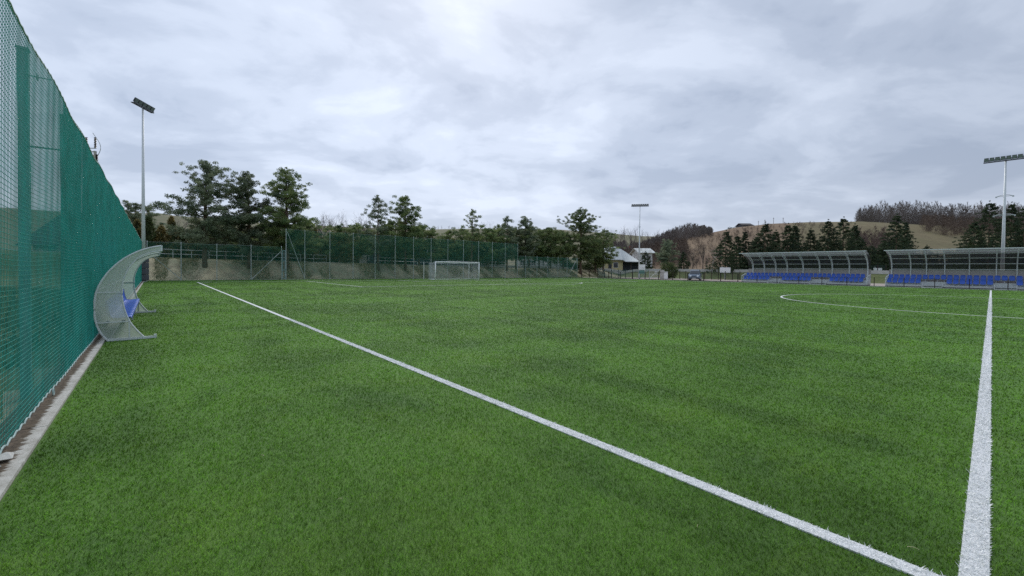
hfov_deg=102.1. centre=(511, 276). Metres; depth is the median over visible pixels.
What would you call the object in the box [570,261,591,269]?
shrub
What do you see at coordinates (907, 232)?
spruce tree
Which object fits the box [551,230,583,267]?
pine tree
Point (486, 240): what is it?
pine tree
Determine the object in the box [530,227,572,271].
pine tree
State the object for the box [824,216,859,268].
spruce tree
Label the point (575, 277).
pitch kerb
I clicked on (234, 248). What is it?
pine tree
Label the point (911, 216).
woodland
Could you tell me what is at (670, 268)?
round bush
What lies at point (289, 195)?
pine tree
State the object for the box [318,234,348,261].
shrub
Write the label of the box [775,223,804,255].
spruce tree
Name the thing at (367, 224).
bare tree
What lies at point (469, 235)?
pine tree
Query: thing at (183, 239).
thuja shrub
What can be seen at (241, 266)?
ball stop fence
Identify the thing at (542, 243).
pine tree
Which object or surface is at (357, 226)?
pine tree
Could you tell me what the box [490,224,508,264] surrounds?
pine tree
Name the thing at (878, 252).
spruce tree
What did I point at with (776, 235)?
spruce tree
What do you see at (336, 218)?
bare tree
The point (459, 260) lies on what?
road railing
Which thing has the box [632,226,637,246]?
bare tree
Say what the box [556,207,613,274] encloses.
pine tree
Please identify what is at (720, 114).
sky
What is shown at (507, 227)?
pine tree
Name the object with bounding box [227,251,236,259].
thuja shrub
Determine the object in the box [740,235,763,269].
spruce tree
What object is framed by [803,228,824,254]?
spruce tree
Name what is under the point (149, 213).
pine tree
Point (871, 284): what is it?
parking area
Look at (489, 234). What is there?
pine tree
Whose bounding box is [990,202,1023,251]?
spruce tree
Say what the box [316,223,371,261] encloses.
pine tree
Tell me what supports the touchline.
on the turf pitch
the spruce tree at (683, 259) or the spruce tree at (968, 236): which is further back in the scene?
the spruce tree at (683, 259)
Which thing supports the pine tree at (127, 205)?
on the ground at (933, 239)
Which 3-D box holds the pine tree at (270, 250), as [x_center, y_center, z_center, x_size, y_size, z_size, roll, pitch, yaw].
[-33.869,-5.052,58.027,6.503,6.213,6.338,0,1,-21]
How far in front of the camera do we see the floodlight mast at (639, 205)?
89.89 m
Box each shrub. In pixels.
[132,219,140,237]
[140,216,157,247]
[153,225,168,257]
[162,216,181,257]
[175,227,188,257]
[185,225,201,258]
[207,248,215,258]
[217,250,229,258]
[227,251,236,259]
[234,231,245,259]
[252,237,263,259]
[278,248,302,259]
[290,231,318,260]
[307,235,333,261]
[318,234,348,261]
[335,237,365,262]
[564,261,577,268]
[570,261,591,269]
[582,263,602,270]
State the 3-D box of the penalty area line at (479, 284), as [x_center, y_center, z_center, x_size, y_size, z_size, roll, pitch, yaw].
[-2.353,0.661,53.327,40.428,0.010,16.498,0,1,-41]
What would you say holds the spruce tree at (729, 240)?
on the ground at (933, 239)
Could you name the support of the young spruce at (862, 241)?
on the ground at (933, 239)
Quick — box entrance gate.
[639,268,663,278]
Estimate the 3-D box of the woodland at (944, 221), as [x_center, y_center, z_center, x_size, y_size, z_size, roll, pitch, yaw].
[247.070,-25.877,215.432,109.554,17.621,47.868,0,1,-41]
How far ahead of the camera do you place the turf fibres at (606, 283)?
4.49 m
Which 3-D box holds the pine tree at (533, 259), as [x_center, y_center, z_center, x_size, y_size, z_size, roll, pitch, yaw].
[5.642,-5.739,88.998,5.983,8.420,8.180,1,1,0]
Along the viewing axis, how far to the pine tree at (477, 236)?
76.64 m
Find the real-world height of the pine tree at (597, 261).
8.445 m
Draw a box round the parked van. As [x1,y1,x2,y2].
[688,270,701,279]
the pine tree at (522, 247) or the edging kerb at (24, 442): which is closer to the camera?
the edging kerb at (24, 442)
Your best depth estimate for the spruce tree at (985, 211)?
81.68 m
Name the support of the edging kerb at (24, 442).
on the kerb bed
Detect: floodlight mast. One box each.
[131,97,154,281]
[631,204,648,271]
[983,154,1023,251]
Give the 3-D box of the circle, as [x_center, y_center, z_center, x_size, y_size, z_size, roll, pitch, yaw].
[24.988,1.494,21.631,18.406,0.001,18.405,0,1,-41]
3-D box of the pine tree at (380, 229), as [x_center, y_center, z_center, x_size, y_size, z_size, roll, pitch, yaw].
[-20.493,-6.574,62.387,5.160,11.439,5.536,1,1,23]
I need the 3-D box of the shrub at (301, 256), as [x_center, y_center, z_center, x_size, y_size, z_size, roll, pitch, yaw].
[-31.599,-4.358,62.878,5.346,5.030,5.365,0,1,-41]
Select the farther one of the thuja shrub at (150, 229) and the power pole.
the thuja shrub at (150, 229)
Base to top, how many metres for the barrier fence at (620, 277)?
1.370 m
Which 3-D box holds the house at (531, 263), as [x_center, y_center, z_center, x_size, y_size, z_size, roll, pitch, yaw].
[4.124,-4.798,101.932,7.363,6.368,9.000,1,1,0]
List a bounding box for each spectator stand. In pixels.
[739,250,870,285]
[884,247,1023,289]
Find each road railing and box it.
[163,249,326,261]
[374,257,555,266]
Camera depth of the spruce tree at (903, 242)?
83.75 m
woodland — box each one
[608,222,712,248]
[619,237,690,265]
[677,221,851,267]
[850,224,895,253]
[855,200,1023,225]
[918,213,1023,235]
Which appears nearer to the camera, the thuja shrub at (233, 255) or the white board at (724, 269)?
the thuja shrub at (233, 255)
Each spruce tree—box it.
[637,251,653,268]
[674,250,690,268]
[703,230,746,272]
[724,234,747,268]
[735,230,754,266]
[738,222,782,268]
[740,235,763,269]
[768,230,782,255]
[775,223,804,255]
[784,224,810,255]
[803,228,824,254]
[805,219,844,268]
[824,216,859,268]
[845,223,866,254]
[860,246,893,269]
[869,249,895,270]
[871,213,924,270]
[871,239,891,269]
[884,220,918,269]
[940,220,987,269]
[952,200,1018,252]
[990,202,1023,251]
[997,208,1023,251]
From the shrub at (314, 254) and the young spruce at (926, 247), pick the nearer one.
the shrub at (314, 254)
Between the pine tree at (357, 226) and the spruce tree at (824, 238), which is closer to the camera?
the pine tree at (357, 226)
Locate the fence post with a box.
[282,250,284,278]
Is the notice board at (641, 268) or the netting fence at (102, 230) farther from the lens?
the notice board at (641, 268)
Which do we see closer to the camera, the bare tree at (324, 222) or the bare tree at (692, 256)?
the bare tree at (324, 222)
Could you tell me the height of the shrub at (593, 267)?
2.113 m
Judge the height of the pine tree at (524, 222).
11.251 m
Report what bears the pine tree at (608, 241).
on the ground at (933, 239)
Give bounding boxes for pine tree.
[122,200,145,220]
[125,203,141,224]
[138,205,166,239]
[149,159,263,266]
[208,221,253,258]
[219,171,283,267]
[252,219,284,260]
[254,167,320,268]
[290,216,329,261]
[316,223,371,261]
[334,223,376,261]
[357,195,395,269]
[368,217,406,263]
[381,195,428,269]
[406,224,435,264]
[417,226,448,264]
[435,227,462,264]
[441,227,473,265]
[456,209,484,260]
[462,228,491,265]
[473,228,510,269]
[478,228,500,264]
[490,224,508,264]
[497,216,518,270]
[508,227,529,268]
[513,216,541,259]
[518,226,553,267]
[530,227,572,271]
[530,230,551,267]
[542,227,566,268]
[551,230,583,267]
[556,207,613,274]
[584,238,618,272]
[590,228,624,273]
[655,239,680,264]
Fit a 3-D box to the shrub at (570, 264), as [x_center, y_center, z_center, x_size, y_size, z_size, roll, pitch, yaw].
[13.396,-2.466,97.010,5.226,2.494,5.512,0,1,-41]
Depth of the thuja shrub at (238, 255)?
60.12 m
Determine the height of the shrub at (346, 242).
4.330 m
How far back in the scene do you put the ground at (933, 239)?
86.01 m
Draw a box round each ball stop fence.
[147,241,281,280]
[286,229,517,278]
[518,256,577,277]
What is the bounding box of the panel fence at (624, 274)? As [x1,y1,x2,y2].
[602,269,638,277]
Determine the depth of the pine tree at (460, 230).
78.36 m
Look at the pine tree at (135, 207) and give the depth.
73.34 m
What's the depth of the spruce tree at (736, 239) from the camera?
89.29 m
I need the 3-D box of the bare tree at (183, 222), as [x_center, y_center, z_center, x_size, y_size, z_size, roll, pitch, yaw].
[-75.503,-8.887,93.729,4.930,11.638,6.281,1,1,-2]
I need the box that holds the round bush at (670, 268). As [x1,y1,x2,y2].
[658,261,678,278]
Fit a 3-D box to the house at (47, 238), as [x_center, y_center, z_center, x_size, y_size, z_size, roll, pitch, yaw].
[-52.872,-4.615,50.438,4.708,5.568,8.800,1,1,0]
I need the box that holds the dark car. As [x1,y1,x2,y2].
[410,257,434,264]
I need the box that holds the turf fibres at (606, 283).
[0,277,1023,575]
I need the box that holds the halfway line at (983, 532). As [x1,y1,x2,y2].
[958,290,991,575]
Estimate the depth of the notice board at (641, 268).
79.42 m
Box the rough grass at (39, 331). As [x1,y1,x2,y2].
[0,285,81,372]
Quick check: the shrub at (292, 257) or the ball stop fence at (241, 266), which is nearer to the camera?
the ball stop fence at (241, 266)
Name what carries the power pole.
on the ground at (933, 239)
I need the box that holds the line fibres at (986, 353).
[287,298,993,575]
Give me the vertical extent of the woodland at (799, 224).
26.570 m
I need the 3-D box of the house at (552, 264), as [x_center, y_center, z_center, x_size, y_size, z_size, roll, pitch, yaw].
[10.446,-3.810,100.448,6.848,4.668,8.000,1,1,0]
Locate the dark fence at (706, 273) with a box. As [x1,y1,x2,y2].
[679,271,739,279]
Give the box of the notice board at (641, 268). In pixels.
[639,264,644,278]
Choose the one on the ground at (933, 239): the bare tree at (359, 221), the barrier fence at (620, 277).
the bare tree at (359, 221)
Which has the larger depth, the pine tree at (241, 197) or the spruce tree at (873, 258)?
the spruce tree at (873, 258)
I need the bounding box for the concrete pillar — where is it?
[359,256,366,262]
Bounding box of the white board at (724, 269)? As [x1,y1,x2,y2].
[720,267,730,279]
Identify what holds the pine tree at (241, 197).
on the ground at (933, 239)
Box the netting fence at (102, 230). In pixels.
[0,0,141,453]
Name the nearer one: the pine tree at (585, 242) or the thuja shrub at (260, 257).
the thuja shrub at (260, 257)
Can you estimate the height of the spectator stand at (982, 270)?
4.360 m
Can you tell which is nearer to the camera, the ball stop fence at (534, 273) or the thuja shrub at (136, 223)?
the thuja shrub at (136, 223)
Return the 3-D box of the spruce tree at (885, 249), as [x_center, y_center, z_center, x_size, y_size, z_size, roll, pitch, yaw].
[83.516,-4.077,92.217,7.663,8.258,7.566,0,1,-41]
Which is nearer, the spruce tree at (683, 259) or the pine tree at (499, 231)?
the pine tree at (499, 231)
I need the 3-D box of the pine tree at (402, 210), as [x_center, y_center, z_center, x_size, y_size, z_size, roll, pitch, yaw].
[-16.750,-6.831,64.977,8.207,11.884,7.026,0,1,-41]
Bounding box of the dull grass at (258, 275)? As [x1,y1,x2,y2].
[152,257,610,279]
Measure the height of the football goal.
2.568 m
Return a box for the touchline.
[197,278,998,575]
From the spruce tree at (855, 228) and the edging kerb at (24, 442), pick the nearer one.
the edging kerb at (24, 442)
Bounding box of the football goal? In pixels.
[427,261,479,279]
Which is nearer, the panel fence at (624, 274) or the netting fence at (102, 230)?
the netting fence at (102, 230)
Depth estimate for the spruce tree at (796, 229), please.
87.17 m
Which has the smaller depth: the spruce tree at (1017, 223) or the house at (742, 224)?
the spruce tree at (1017, 223)
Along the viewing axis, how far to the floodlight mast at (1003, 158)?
45.48 m
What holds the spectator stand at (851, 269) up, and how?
on the parking area
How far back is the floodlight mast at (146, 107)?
39.91 m
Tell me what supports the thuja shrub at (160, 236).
on the ground at (933, 239)
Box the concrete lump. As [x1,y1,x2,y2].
[0,452,13,461]
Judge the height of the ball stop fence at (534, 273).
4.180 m
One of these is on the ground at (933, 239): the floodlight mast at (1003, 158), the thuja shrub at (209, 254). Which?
the thuja shrub at (209, 254)
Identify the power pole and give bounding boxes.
[85,133,100,160]
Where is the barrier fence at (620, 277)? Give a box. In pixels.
[581,271,1008,289]
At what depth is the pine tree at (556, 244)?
89.63 m
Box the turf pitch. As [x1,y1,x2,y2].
[0,277,1023,575]
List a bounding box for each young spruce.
[856,237,872,264]
[921,245,938,269]
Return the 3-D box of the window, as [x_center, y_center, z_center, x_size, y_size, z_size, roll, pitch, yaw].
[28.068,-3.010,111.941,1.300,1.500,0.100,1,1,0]
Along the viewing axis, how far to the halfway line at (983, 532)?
2.97 m
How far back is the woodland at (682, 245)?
163.00 m
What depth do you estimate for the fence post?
50.22 m
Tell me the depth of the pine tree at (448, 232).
75.48 m
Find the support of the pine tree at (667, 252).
on the ground at (933, 239)
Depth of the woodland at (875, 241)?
170.37 m
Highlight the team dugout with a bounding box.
[93,245,162,341]
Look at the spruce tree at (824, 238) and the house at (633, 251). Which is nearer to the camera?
the spruce tree at (824, 238)
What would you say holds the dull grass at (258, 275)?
on the ground at (933, 239)
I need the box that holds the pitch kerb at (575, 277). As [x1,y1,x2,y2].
[146,277,1023,290]
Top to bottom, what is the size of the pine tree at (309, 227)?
6.890 m
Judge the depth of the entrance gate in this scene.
80.48 m
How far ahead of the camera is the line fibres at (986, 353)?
3.40 m
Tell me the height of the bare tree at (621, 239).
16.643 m
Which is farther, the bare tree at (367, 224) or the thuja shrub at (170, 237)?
the bare tree at (367, 224)
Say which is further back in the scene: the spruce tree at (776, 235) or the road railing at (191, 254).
the spruce tree at (776, 235)
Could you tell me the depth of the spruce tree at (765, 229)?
85.39 m
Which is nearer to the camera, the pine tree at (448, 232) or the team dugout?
the team dugout
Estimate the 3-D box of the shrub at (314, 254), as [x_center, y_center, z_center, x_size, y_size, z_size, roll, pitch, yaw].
[-29.166,-4.184,62.958,4.696,4.586,4.750,0,1,-41]
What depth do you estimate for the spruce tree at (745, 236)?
91.60 m
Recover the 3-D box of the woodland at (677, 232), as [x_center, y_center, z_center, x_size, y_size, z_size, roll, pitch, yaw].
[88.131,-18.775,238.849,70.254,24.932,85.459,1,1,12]
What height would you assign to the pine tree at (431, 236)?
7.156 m
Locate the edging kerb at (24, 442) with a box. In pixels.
[0,281,143,500]
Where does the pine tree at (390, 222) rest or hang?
on the ground at (933, 239)
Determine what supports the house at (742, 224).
on the ground at (933, 239)
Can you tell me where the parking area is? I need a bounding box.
[634,278,884,285]
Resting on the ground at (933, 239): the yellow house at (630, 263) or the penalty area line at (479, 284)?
the yellow house at (630, 263)
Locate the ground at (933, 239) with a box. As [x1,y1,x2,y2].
[0,208,1021,420]
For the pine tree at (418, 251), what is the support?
on the ground at (933, 239)
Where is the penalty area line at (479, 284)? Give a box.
[311,279,632,286]
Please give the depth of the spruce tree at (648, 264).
103.56 m
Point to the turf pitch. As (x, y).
(408, 513)
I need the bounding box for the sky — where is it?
[0,0,1023,235]
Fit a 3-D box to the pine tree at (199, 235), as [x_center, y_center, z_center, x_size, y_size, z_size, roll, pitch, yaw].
[-35.183,-7.224,47.863,9.125,12.907,9.513,1,1,21]
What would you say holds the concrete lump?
on the edging kerb at (24, 442)
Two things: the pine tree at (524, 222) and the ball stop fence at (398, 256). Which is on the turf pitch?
the ball stop fence at (398, 256)
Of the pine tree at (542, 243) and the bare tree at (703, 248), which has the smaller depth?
the pine tree at (542, 243)
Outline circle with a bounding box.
[780,294,1023,317]
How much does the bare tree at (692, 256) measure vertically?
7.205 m
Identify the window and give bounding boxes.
[613,262,617,267]
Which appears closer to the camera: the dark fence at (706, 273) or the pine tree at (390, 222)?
the pine tree at (390, 222)
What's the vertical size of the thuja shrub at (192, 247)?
5.256 m
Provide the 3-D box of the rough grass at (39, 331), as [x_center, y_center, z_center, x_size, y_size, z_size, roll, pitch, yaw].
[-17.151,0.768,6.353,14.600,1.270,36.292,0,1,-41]
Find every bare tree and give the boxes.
[174,215,188,231]
[315,215,335,236]
[325,209,345,231]
[351,212,375,236]
[353,218,375,234]
[618,232,625,248]
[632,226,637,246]
[686,246,698,268]
[695,242,708,268]
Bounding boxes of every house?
[17,215,81,250]
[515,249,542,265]
[543,257,568,266]
[593,247,641,269]
[629,248,654,268]
[735,223,753,227]

